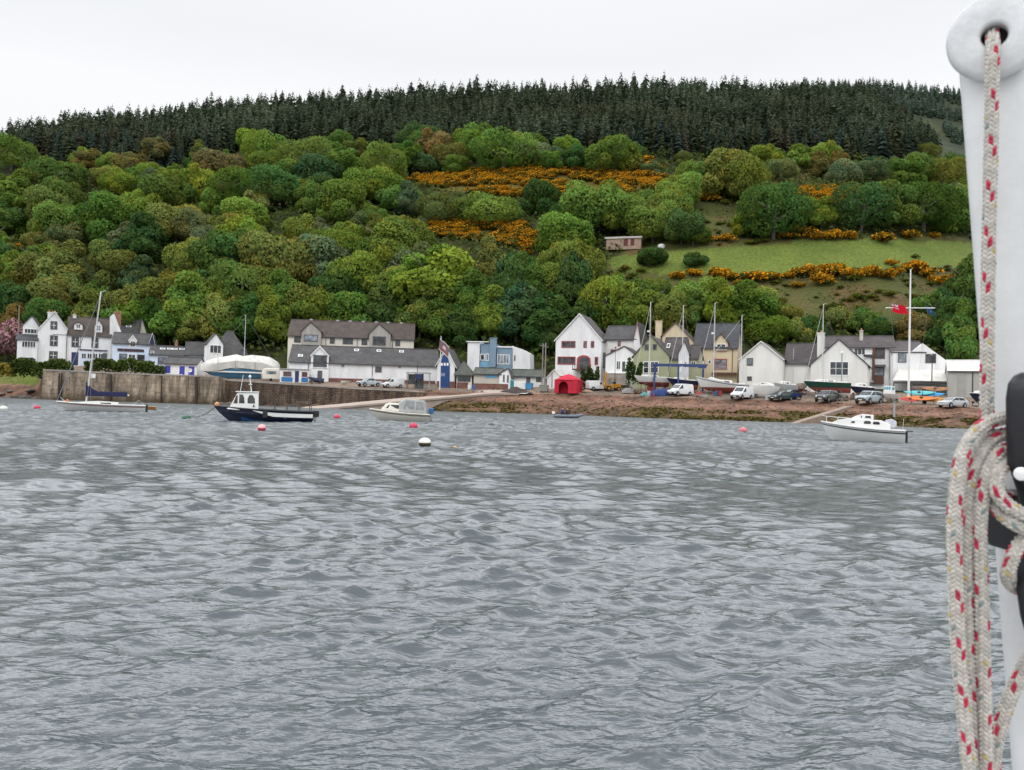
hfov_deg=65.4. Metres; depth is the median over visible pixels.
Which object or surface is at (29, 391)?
rock
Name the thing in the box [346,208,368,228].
broadleaf tree
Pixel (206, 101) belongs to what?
conifer tree
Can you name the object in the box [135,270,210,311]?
broadleaf tree
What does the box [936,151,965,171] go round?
broadleaf tree
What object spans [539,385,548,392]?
waste bin
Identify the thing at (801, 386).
beached boat
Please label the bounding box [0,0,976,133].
sky
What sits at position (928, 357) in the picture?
window
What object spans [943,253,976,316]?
broadleaf tree
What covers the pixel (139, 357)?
window
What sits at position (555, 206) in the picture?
broadleaf tree
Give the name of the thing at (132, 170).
broadleaf tree
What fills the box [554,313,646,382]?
red trimmed house
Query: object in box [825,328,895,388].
white long house
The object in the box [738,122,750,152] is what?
conifer tree
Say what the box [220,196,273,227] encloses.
broadleaf tree
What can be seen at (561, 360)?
window
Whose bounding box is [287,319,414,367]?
terrace
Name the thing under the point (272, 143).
broadleaf tree
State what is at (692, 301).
broadleaf tree
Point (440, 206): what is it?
broadleaf tree
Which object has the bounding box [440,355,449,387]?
door
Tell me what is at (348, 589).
sea
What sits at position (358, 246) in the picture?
broadleaf tree
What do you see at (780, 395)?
parked car
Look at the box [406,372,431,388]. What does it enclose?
glass shelter
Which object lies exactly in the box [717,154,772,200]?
broadleaf tree
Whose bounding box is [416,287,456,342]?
broadleaf tree
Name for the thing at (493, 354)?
modern house
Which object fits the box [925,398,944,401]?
kayak
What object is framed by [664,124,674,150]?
conifer tree
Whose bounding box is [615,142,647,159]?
broadleaf tree
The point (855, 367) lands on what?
cream gabled house
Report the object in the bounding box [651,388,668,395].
tarpaulin pile
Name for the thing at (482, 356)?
window
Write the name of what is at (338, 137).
broadleaf tree
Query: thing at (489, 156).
broadleaf tree
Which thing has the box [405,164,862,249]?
gorse thicket
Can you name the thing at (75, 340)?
window
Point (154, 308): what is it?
broadleaf tree
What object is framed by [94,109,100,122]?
conifer tree
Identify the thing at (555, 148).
broadleaf tree
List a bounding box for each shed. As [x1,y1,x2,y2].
[163,356,204,374]
[512,369,546,386]
[546,369,565,388]
[945,360,979,397]
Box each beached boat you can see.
[795,383,806,391]
[881,386,899,401]
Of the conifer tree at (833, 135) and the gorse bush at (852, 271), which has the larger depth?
the conifer tree at (833, 135)
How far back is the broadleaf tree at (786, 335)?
177.96 m
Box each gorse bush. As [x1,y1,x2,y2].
[520,249,531,253]
[525,238,544,245]
[635,169,654,176]
[641,155,655,162]
[668,270,685,277]
[685,268,702,274]
[700,192,712,199]
[706,194,722,200]
[707,266,731,276]
[716,233,738,240]
[718,271,741,278]
[738,271,757,278]
[745,270,773,280]
[762,271,783,278]
[777,232,800,236]
[781,272,795,277]
[786,267,809,274]
[789,281,805,286]
[791,225,818,233]
[801,263,826,273]
[802,230,826,238]
[808,271,836,282]
[811,263,836,270]
[823,264,847,275]
[824,228,842,238]
[829,262,845,266]
[840,267,870,276]
[842,230,857,238]
[861,264,881,275]
[870,231,896,241]
[874,268,897,277]
[884,259,900,264]
[887,267,905,274]
[901,229,921,238]
[901,260,928,269]
[911,267,944,275]
[925,275,951,283]
[928,231,941,237]
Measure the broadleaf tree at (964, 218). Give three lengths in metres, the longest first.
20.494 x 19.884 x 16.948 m
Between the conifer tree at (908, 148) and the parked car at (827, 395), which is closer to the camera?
the parked car at (827, 395)
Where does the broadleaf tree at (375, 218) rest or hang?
on the hillside
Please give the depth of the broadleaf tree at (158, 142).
365.89 m
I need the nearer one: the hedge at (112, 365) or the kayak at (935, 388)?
the kayak at (935, 388)
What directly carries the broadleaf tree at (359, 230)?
on the hillside
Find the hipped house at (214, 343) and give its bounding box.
[203,330,247,373]
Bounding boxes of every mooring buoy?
[0,405,7,409]
[257,424,265,430]
[409,422,417,427]
[418,438,430,446]
[739,427,746,431]
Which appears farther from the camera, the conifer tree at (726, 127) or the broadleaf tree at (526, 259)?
the conifer tree at (726, 127)
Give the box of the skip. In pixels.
[525,383,533,388]
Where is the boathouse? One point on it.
(328, 363)
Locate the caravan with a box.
[261,368,279,380]
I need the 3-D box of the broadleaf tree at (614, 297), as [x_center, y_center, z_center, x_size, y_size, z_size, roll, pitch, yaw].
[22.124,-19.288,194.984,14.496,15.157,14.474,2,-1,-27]
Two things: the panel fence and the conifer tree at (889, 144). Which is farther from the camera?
the conifer tree at (889, 144)
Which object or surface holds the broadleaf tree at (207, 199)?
on the hillside
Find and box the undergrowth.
[0,140,979,373]
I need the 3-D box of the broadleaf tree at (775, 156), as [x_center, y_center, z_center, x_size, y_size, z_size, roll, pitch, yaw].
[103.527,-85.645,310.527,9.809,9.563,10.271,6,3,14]
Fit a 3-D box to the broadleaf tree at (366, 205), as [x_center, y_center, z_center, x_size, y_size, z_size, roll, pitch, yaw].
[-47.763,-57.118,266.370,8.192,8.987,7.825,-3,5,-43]
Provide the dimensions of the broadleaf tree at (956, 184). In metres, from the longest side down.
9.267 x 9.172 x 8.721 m
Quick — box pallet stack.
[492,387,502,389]
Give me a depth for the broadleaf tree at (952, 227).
261.99 m
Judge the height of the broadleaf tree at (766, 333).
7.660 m
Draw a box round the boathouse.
[288,344,438,383]
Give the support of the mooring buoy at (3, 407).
on the sea
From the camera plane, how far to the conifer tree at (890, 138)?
360.71 m
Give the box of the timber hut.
[605,236,643,250]
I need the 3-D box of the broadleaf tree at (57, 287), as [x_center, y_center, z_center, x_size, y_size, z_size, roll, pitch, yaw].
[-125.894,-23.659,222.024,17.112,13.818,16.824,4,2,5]
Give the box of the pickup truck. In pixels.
[356,378,381,386]
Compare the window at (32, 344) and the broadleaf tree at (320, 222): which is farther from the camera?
the broadleaf tree at (320, 222)
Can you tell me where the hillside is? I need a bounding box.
[0,87,979,428]
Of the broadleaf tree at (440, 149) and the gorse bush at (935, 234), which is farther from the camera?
the broadleaf tree at (440, 149)
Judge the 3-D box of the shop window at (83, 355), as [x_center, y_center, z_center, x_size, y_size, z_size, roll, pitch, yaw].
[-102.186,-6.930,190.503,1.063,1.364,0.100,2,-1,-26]
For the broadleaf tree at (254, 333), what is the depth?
193.52 m
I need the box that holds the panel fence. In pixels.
[514,381,524,388]
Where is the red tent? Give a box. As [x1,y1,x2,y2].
[554,374,582,393]
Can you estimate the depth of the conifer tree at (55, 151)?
409.95 m
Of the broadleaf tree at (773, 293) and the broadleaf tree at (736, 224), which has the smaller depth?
the broadleaf tree at (773, 293)
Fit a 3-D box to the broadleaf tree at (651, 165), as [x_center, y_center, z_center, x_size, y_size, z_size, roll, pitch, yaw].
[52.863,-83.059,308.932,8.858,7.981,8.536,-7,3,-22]
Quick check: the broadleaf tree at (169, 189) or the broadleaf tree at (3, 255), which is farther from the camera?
the broadleaf tree at (169, 189)
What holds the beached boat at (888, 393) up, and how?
on the boat cradle
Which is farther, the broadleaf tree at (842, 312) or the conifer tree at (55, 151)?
the conifer tree at (55, 151)
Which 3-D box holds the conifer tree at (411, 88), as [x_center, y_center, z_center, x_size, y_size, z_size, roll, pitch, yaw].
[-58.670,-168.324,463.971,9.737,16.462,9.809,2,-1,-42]
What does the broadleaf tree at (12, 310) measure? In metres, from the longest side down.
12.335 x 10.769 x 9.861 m
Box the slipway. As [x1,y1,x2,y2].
[302,390,518,410]
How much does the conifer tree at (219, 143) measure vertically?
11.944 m
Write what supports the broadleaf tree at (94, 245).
on the hillside
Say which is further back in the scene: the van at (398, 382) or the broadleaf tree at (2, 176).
the broadleaf tree at (2, 176)
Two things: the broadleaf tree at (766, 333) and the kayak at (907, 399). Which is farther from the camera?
the broadleaf tree at (766, 333)
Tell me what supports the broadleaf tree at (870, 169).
on the hillside
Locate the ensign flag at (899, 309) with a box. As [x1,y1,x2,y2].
[892,304,907,314]
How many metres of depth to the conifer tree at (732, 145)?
321.21 m
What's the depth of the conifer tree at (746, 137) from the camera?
335.56 m
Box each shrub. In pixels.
[0,362,14,376]
[145,364,165,373]
[580,365,599,389]
[625,357,643,384]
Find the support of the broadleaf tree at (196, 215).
on the hillside
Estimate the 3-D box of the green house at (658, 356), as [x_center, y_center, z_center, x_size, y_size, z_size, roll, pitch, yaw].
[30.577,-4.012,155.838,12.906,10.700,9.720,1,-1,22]
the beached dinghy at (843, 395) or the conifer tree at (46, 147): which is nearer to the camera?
the beached dinghy at (843, 395)
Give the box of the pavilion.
[454,361,473,387]
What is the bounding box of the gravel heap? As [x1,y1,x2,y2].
[501,387,531,393]
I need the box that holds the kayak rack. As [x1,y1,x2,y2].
[911,389,933,403]
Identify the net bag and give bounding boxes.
[622,387,636,392]
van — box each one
[381,378,404,387]
[585,380,603,389]
[667,384,693,395]
[730,387,753,398]
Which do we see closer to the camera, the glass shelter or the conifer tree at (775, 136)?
the glass shelter
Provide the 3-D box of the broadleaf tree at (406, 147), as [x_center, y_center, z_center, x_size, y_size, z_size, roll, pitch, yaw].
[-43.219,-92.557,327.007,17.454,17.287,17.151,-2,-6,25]
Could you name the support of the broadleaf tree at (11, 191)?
on the hillside
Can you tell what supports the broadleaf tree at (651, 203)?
on the hillside
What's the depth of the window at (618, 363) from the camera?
157.17 m
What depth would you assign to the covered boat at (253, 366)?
166.53 m
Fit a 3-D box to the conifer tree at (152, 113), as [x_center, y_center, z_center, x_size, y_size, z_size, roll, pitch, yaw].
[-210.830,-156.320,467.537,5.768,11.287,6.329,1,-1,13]
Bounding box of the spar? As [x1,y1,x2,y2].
[946,0,1023,769]
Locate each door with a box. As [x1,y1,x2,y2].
[71,352,77,364]
[179,366,184,374]
[188,367,193,374]
[295,371,298,381]
[317,371,321,377]
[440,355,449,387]
[957,373,965,396]
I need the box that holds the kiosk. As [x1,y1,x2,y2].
[279,368,309,382]
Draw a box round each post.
[840,351,843,397]
[893,401,895,416]
[926,353,932,385]
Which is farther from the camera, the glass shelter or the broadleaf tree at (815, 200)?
the broadleaf tree at (815, 200)
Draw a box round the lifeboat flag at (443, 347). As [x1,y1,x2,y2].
[439,339,448,356]
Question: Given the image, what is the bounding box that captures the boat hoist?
[653,363,707,390]
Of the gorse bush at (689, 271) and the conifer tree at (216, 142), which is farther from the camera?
the conifer tree at (216, 142)
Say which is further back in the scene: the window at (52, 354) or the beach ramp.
the window at (52, 354)
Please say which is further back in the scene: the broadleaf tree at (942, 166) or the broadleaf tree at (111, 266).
the broadleaf tree at (942, 166)
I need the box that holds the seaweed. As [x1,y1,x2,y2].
[433,400,978,427]
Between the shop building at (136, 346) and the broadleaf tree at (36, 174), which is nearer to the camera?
the shop building at (136, 346)
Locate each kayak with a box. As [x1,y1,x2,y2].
[900,397,917,400]
[903,391,935,394]
[905,396,939,399]
[911,386,938,389]
[921,387,949,390]
[921,393,944,396]
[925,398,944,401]
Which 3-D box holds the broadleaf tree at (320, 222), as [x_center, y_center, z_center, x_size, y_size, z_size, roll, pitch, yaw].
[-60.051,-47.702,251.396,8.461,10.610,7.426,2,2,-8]
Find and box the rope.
[945,27,1023,769]
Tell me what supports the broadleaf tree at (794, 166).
on the hillside
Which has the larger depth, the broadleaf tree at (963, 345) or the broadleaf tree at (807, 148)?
the broadleaf tree at (807, 148)
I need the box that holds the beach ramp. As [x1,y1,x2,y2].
[791,406,851,423]
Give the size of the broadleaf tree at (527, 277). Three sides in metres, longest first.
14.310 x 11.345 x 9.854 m
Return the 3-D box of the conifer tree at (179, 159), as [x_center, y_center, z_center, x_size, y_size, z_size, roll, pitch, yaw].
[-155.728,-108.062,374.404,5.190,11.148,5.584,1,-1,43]
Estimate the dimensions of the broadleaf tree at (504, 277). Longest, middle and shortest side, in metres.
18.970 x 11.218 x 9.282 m
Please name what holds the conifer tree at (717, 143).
on the hillside
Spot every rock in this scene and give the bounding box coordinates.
[19,395,33,397]
[25,389,35,393]
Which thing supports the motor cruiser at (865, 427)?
on the sea
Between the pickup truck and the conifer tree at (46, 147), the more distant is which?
the conifer tree at (46, 147)
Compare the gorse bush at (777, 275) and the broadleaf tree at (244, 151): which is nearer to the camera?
the gorse bush at (777, 275)
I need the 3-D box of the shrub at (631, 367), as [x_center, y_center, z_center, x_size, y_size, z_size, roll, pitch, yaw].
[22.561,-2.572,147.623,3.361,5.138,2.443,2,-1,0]
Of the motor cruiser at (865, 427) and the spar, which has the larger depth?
the motor cruiser at (865, 427)
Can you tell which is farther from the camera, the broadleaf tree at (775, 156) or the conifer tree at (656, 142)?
the conifer tree at (656, 142)
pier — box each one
[41,369,227,403]
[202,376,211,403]
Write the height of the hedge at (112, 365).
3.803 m
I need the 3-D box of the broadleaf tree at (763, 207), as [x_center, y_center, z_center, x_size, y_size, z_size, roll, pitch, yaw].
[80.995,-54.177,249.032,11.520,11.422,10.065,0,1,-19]
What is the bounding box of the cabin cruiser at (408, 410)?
[369,399,433,420]
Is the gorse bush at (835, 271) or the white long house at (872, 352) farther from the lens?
the gorse bush at (835, 271)
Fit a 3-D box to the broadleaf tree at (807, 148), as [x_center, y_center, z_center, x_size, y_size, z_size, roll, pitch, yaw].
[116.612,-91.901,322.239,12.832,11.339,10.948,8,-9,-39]
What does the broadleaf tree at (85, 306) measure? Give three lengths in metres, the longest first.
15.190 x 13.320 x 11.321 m
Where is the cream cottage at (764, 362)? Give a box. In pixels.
[738,330,824,390]
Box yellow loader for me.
[599,372,620,390]
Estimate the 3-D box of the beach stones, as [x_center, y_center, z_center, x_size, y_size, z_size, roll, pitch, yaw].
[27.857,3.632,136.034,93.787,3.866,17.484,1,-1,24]
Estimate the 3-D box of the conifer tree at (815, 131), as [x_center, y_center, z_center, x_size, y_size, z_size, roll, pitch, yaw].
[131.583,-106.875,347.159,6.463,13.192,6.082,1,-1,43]
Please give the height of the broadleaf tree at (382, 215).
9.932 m
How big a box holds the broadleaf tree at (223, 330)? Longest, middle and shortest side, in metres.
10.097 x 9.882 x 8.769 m
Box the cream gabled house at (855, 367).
[809,339,871,393]
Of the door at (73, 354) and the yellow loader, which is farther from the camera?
the door at (73, 354)
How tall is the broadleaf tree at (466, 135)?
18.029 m
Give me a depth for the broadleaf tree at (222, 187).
298.95 m
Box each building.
[111,332,156,368]
[148,340,204,365]
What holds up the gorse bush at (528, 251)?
on the hillside
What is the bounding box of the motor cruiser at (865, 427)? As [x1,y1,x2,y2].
[821,414,912,442]
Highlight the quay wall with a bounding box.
[224,379,424,405]
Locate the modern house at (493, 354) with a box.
[466,338,533,370]
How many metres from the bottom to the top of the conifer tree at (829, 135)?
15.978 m
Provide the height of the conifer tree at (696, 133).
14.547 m
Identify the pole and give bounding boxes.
[18,306,19,333]
[540,343,546,384]
[544,343,545,384]
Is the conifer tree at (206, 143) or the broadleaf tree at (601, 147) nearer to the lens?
the broadleaf tree at (601, 147)
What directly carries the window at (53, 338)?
in the hotel
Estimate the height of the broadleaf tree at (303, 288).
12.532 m
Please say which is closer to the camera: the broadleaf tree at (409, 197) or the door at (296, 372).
the door at (296, 372)
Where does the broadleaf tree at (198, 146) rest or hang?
on the hillside
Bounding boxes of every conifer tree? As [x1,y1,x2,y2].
[26,133,37,152]
[34,130,41,150]
[40,132,51,156]
[48,132,60,157]
[50,130,60,150]
[51,135,59,158]
[56,138,65,160]
[59,132,65,145]
[61,134,69,162]
[64,135,76,161]
[74,132,82,149]
[84,129,90,147]
[85,133,95,159]
[93,128,98,143]
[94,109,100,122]
[96,134,101,149]
[98,131,108,151]
[100,110,106,124]
[100,138,106,154]
[110,125,117,142]
[119,127,127,142]
[127,134,133,153]
[131,139,138,164]
[135,141,144,162]
[147,142,156,162]
[148,109,154,125]
[149,129,156,137]
[154,147,165,166]
[166,145,177,167]
[167,132,173,146]
[171,125,176,142]
[173,135,179,153]
[175,138,180,155]
[177,143,182,162]
[180,131,186,151]
[180,140,185,160]
[186,125,198,150]
[186,131,195,155]
[201,127,207,143]
[202,134,208,147]
[204,97,208,115]
[212,135,219,149]
[215,137,222,150]
[227,129,237,151]
[272,93,278,107]
[279,90,285,104]
[336,84,345,106]
[372,131,378,148]
[405,81,415,97]
[574,127,584,145]
[586,127,596,147]
[629,129,637,153]
[636,132,640,146]
[639,127,646,151]
[647,122,657,151]
[651,124,666,154]
[657,132,666,156]
[658,114,665,136]
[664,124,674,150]
[666,138,675,160]
[673,131,684,155]
[681,129,690,153]
[689,122,699,147]
[689,124,698,154]
[698,131,705,155]
[703,127,709,144]
[703,128,715,156]
[711,132,719,155]
[719,129,724,147]
[720,133,730,156]
[724,122,728,136]
[728,129,735,143]
[729,135,736,150]
[734,129,742,150]
[735,129,746,149]
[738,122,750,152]
[743,128,749,152]
[749,129,756,146]
[755,129,761,142]
[756,129,764,144]
[761,125,768,145]
[768,126,773,142]
[770,124,783,148]
[776,129,785,151]
[784,131,792,153]
[790,123,799,142]
[808,130,814,146]
[812,126,818,138]
[812,133,818,145]
[820,130,826,143]
[825,127,835,141]
[825,128,832,144]
[835,131,844,151]
[839,128,848,148]
[842,133,854,160]
[850,135,861,159]
[851,131,860,149]
[859,136,869,158]
[864,131,871,156]
[866,127,873,151]
[869,134,879,156]
[877,127,892,160]
[884,130,892,154]
[886,125,898,156]
[887,128,897,154]
[891,119,906,158]
[902,106,907,118]
[903,131,912,153]
[909,132,918,151]
[912,126,919,151]
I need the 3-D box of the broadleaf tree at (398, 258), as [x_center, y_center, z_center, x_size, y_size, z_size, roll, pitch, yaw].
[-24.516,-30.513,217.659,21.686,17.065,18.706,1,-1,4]
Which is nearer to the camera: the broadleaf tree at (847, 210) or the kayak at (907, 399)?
the kayak at (907, 399)
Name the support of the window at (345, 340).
in the terrace
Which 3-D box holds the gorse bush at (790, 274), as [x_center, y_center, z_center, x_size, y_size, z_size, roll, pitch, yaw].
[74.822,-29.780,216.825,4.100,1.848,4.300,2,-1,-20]
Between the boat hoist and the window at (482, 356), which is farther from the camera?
the window at (482, 356)
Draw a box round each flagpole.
[439,336,441,389]
[886,269,934,396]
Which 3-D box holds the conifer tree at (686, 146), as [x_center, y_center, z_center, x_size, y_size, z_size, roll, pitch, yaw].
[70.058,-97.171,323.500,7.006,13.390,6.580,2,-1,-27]
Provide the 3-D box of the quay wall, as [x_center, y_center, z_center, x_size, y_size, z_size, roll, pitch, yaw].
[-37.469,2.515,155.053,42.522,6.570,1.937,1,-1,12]
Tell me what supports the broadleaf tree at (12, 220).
on the hillside
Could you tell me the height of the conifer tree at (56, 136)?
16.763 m
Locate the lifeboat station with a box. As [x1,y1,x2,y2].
[434,348,460,387]
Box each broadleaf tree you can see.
[0,132,38,170]
[0,167,35,210]
[0,173,6,195]
[0,201,28,237]
[0,233,17,253]
[0,240,12,256]
[0,249,21,271]
[0,250,28,285]
[0,279,47,313]
[0,301,25,339]
[9,249,59,284]
[13,155,89,189]
[13,242,60,277]
[18,231,43,252]
[21,172,42,193]
[21,297,74,324]
[23,184,73,221]
[24,275,81,317]
[26,199,83,232]
[32,176,86,204]
[34,239,88,298]
[40,181,81,197]
[41,222,90,253]
[42,203,73,225]
[64,289,107,325]
[67,146,87,161]
[69,148,104,169]
[73,190,144,241]
[76,280,112,316]
[87,189,119,215]
[87,238,137,268]
[88,165,119,184]
[92,249,146,290]
[95,152,124,173]
[97,166,138,194]
[97,237,111,249]
[100,300,154,333]
[103,191,164,224]
[103,283,167,322]
[106,151,149,172]
[106,221,132,242]
[110,211,166,263]
[115,254,157,288]
[124,166,139,175]
[132,188,161,209]
[133,162,164,185]
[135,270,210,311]
[135,295,181,329]
[137,167,158,188]
[137,172,197,216]
[141,135,171,162]
[143,230,170,250]
[145,202,202,243]
[148,270,211,345]
[150,310,184,345]
[157,163,198,199]
[161,236,222,275]
[169,206,212,240]
[174,311,210,343]
[177,162,218,195]
[182,154,198,168]
[186,228,266,283]
[188,157,223,181]
[189,139,206,155]
[190,224,228,241]
[191,148,247,182]
[195,278,250,302]
[195,292,241,340]
[197,187,226,214]
[199,212,242,233]
[203,165,254,201]
[203,260,273,302]
[210,312,245,344]
[213,182,236,195]
[213,214,264,262]
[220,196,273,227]
[223,149,229,154]
[225,291,285,340]
[235,128,272,146]
[236,229,322,286]
[238,304,275,344]
[239,135,274,155]
[241,129,297,165]
[243,180,274,211]
[246,149,285,173]
[246,223,266,231]
[250,163,301,207]
[254,284,292,348]
[269,268,303,316]
[273,158,305,182]
[274,135,332,169]
[278,179,304,196]
[280,212,322,241]
[281,281,333,318]
[286,233,351,281]
[287,290,344,327]
[291,153,343,184]
[294,179,324,212]
[302,174,334,191]
[307,269,366,316]
[310,217,333,238]
[310,228,367,257]
[313,178,366,223]
[325,144,364,180]
[325,291,383,321]
[326,129,353,149]
[326,244,398,292]
[333,221,366,246]
[333,236,384,272]
[342,137,371,157]
[342,165,393,202]
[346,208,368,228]
[356,200,378,222]
[357,217,420,271]
[358,208,393,227]
[359,139,407,183]
[359,264,421,294]
[359,285,408,322]
[365,211,380,236]
[370,218,436,250]
[374,143,393,163]
[375,183,424,210]
[376,173,404,203]
[379,214,430,241]
[384,241,455,279]
[385,243,477,318]
[389,137,425,174]
[393,180,423,216]
[394,284,441,339]
[395,121,441,143]
[407,152,441,173]
[408,130,432,153]
[414,191,461,220]
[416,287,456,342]
[417,127,452,156]
[418,216,428,225]
[427,142,466,165]
[438,305,481,348]
[440,154,469,172]
[442,268,490,320]
[449,197,485,219]
[451,274,495,301]
[452,121,499,160]
[460,191,524,221]
[460,284,507,342]
[469,126,538,168]
[473,235,506,278]
[480,136,513,159]
[485,281,540,342]
[490,252,524,308]
[506,131,538,147]
[511,261,547,297]
[512,250,539,273]
[513,140,551,165]
[513,291,573,343]
[520,178,562,214]
[520,309,548,346]
[525,132,549,146]
[530,261,570,303]
[530,315,567,354]
[534,211,596,252]
[535,149,563,168]
[536,239,607,279]
[538,255,555,286]
[547,145,564,162]
[549,197,597,235]
[553,134,583,152]
[553,250,595,309]
[556,178,628,229]
[559,297,601,328]
[560,144,594,167]
[569,205,597,237]
[576,275,636,330]
[583,133,642,171]
[596,271,627,294]
[597,187,647,234]
[609,278,667,327]
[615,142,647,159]
[619,154,644,170]
[623,188,656,207]
[623,205,677,241]
[636,200,665,227]
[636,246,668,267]
[640,159,660,175]
[644,276,671,298]
[646,189,693,212]
[649,290,695,333]
[655,170,702,204]
[662,207,710,243]
[669,275,735,317]
[674,150,692,167]
[674,159,703,184]
[674,289,704,327]
[681,219,711,244]
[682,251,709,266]
[698,146,762,199]
[698,162,730,194]
[703,276,743,322]
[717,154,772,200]
[727,279,781,332]
[729,285,779,316]
[730,209,763,235]
[734,181,816,239]
[740,183,784,206]
[742,315,787,343]
[749,143,779,162]
[749,162,774,182]
[757,201,785,218]
[765,158,800,180]
[765,196,815,227]
[767,152,790,170]
[767,316,801,343]
[778,303,803,319]
[786,143,810,171]
[786,143,812,160]
[788,316,816,342]
[799,195,818,203]
[800,314,828,338]
[805,140,842,158]
[808,150,832,178]
[808,196,838,228]
[823,158,863,183]
[824,305,862,331]
[829,149,850,163]
[831,181,896,230]
[844,306,881,332]
[847,158,891,181]
[857,179,923,227]
[858,156,879,167]
[864,316,896,335]
[883,154,927,183]
[892,311,933,343]
[894,180,968,231]
[902,289,947,321]
[906,151,936,179]
[916,143,942,156]
[923,297,959,353]
[926,156,966,185]
[926,186,970,232]
[928,216,957,233]
[930,287,968,320]
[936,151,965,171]
[941,298,977,359]
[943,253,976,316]
[948,182,962,187]
[957,173,967,184]
[970,304,978,338]
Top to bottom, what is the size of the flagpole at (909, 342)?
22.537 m
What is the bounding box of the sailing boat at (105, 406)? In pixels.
[56,290,147,411]
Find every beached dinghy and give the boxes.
[308,377,323,382]
[792,393,802,399]
[837,393,850,398]
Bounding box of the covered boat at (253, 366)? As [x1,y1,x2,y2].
[201,314,279,378]
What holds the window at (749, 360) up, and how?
in the cream cottage at (764, 362)
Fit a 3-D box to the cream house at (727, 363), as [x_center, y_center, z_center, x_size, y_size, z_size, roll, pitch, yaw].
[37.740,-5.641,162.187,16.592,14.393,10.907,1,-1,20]
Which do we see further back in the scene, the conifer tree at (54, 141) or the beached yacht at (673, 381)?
the conifer tree at (54, 141)
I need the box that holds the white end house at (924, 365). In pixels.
[889,340,946,391]
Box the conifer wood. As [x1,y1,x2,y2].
[0,71,963,151]
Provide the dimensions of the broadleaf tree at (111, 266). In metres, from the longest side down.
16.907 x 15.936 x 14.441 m
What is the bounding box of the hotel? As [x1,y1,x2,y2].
[15,310,146,365]
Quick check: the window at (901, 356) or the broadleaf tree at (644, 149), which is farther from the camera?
the broadleaf tree at (644, 149)
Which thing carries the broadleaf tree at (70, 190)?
on the hillside
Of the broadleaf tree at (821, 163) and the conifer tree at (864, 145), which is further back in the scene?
the conifer tree at (864, 145)
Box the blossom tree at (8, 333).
[0,318,22,361]
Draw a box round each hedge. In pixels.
[5,357,73,377]
[83,357,154,372]
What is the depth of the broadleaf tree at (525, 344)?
186.00 m
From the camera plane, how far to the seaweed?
128.42 m
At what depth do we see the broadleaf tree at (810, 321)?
178.96 m
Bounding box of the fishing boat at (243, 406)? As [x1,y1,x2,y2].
[213,375,318,421]
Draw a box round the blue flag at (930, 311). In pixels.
[925,305,935,316]
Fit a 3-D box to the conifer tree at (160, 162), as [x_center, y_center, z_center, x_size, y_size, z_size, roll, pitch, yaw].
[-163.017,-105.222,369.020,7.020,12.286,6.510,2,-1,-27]
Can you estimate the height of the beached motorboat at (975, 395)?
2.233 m
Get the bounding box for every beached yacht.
[634,301,669,390]
[666,305,697,391]
[696,307,749,392]
[803,303,850,392]
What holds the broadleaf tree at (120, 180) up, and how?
on the hillside
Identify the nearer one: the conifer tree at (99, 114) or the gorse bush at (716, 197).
the gorse bush at (716, 197)
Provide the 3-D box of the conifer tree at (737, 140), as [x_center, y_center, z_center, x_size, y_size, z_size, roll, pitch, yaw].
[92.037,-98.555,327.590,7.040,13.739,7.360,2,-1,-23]
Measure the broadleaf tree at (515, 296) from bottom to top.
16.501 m
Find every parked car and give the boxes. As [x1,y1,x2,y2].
[768,391,793,400]
[786,390,802,395]
[815,390,838,401]
[855,391,883,403]
[937,397,968,407]
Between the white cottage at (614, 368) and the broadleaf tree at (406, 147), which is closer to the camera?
the white cottage at (614, 368)
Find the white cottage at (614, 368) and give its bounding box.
[603,346,635,386]
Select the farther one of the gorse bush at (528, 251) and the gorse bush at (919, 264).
the gorse bush at (528, 251)
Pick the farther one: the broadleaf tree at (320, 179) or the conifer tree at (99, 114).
the conifer tree at (99, 114)
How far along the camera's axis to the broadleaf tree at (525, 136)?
332.25 m
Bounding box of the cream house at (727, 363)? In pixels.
[655,321,740,382]
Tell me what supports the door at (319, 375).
in the boathouse
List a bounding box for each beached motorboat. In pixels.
[750,382,779,396]
[774,381,797,390]
[851,383,874,394]
[969,391,979,401]
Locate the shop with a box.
[473,367,513,389]
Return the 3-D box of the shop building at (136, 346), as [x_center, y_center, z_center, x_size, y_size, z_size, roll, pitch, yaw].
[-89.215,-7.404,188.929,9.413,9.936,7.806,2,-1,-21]
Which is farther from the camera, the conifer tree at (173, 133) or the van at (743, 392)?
the conifer tree at (173, 133)
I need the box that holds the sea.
[0,397,1011,769]
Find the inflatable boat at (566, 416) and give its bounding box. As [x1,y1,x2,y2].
[552,411,582,417]
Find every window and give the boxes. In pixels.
[22,341,35,347]
[24,328,36,333]
[49,351,57,358]
[50,321,57,329]
[50,335,57,345]
[71,336,78,346]
[81,353,85,358]
[91,337,98,347]
[119,353,126,359]
[137,355,144,360]
[158,357,166,364]
[209,345,221,353]
[283,371,291,375]
[294,336,300,342]
[304,334,317,341]
[313,355,326,366]
[330,338,334,343]
[343,338,352,343]
[361,339,366,344]
[373,336,385,345]
[375,366,381,372]
[395,340,399,345]
[457,375,470,381]
[480,354,484,359]
[497,354,509,363]
[536,377,541,381]
[557,356,575,364]
[561,341,575,347]
[616,361,620,368]
[622,361,625,371]
[643,361,648,372]
[650,361,658,372]
[714,359,726,368]
[716,344,725,350]
[747,358,752,365]
[829,361,848,375]
[854,348,865,354]
[875,348,884,358]
[875,367,884,375]
[898,353,906,362]
[925,354,935,362]
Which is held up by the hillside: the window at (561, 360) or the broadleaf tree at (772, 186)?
the broadleaf tree at (772, 186)
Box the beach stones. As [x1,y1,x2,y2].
[425,390,979,427]
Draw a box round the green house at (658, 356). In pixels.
[631,336,703,387]
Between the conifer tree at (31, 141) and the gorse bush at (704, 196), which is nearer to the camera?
the gorse bush at (704, 196)

